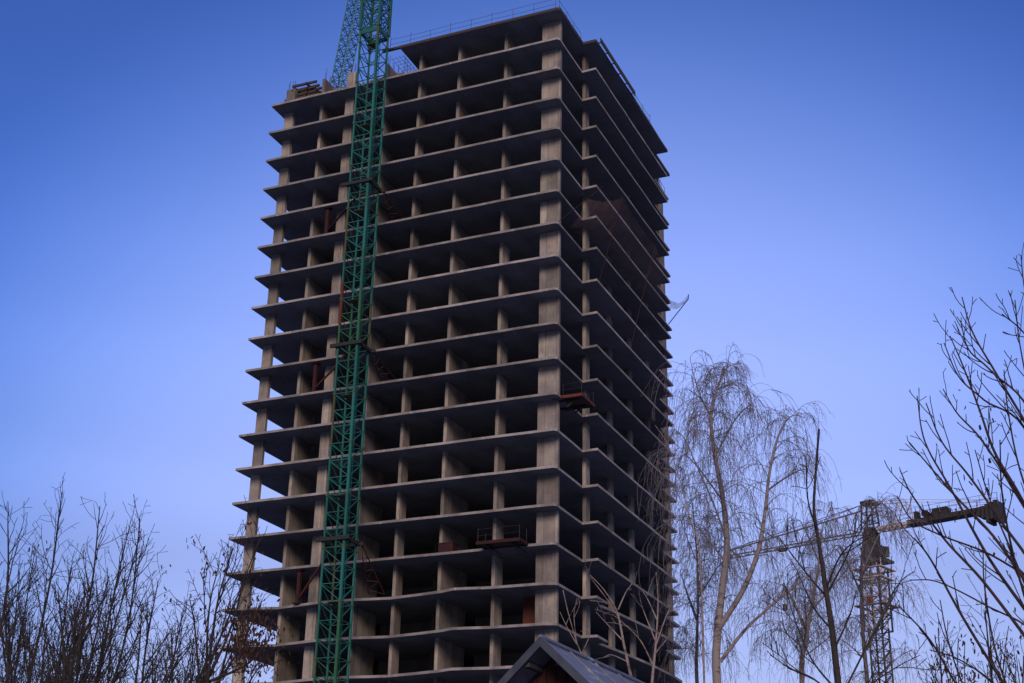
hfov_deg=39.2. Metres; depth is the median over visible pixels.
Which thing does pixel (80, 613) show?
bare tree
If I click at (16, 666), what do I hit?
bare tree
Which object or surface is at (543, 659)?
wooden house
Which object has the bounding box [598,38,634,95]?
guard rail
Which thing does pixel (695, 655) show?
birch tree
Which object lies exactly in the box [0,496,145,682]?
bare tree
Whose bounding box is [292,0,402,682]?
tower crane
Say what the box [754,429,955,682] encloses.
bare tree
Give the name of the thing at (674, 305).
torn tarp
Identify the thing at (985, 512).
tower crane
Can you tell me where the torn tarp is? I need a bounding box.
[668,294,688,323]
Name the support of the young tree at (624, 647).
on the ground
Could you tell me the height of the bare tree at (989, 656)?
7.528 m
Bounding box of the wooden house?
[497,634,644,682]
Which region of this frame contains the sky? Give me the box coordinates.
[0,0,1023,682]
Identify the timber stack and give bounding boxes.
[284,80,321,101]
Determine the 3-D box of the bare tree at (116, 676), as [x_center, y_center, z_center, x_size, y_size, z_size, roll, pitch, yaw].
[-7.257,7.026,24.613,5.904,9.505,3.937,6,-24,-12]
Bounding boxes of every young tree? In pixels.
[560,590,589,652]
[585,564,632,676]
[595,572,682,682]
[655,425,704,682]
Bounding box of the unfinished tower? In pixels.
[219,7,682,682]
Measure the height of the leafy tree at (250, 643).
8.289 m
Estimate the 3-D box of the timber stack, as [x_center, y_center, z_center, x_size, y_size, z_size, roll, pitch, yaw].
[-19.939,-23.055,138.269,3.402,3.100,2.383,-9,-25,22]
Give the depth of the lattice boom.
142.44 m
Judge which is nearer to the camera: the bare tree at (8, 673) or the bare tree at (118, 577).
the bare tree at (8, 673)
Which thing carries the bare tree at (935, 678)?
on the ground
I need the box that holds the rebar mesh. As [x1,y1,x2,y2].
[392,55,415,72]
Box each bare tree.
[0,473,208,682]
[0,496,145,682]
[0,536,87,682]
[0,551,238,682]
[0,552,179,682]
[0,560,129,682]
[0,560,148,682]
[0,562,137,682]
[12,499,203,682]
[14,568,216,682]
[23,583,246,682]
[28,610,231,682]
[53,494,268,682]
[54,582,202,682]
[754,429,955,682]
[861,612,964,682]
[880,243,1023,682]
[918,574,1023,682]
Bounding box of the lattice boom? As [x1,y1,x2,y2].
[330,0,365,88]
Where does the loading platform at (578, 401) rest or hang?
attached to the unfinished tower
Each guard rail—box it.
[390,0,555,47]
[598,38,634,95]
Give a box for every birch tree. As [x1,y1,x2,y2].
[635,342,858,682]
[649,471,759,682]
[735,500,913,682]
[804,482,943,682]
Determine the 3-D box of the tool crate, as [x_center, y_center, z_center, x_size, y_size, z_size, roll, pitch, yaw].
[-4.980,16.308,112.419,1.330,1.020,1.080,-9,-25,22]
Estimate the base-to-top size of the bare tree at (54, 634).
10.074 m
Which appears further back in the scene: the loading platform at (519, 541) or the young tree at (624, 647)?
the loading platform at (519, 541)
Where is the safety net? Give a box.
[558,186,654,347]
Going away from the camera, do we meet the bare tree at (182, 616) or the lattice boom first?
the bare tree at (182, 616)
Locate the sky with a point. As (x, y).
(835, 168)
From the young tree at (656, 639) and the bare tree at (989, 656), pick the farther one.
the young tree at (656, 639)
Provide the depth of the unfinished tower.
122.75 m
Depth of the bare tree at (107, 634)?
27.77 m
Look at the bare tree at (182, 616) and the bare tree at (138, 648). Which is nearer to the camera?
the bare tree at (138, 648)
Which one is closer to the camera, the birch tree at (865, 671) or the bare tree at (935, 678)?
the bare tree at (935, 678)
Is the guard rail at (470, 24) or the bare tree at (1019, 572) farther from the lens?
the guard rail at (470, 24)
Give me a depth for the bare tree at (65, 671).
21.08 m
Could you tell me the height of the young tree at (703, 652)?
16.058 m
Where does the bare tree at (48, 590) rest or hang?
on the ground
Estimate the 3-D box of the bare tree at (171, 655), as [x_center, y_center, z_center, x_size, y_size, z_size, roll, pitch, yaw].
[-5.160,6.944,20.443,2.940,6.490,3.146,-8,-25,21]
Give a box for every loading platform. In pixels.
[476,524,529,554]
[552,381,594,413]
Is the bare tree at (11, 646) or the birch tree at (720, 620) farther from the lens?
the birch tree at (720, 620)
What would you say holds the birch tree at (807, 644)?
on the ground
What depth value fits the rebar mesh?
134.04 m
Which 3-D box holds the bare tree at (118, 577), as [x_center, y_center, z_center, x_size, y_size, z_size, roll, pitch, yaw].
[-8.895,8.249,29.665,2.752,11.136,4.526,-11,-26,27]
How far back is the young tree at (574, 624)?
25.02 m
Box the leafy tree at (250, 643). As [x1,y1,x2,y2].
[162,513,292,682]
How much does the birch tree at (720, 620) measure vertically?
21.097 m
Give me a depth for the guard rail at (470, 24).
129.88 m
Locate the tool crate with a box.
[438,542,458,552]
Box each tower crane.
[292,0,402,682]
[731,492,1005,682]

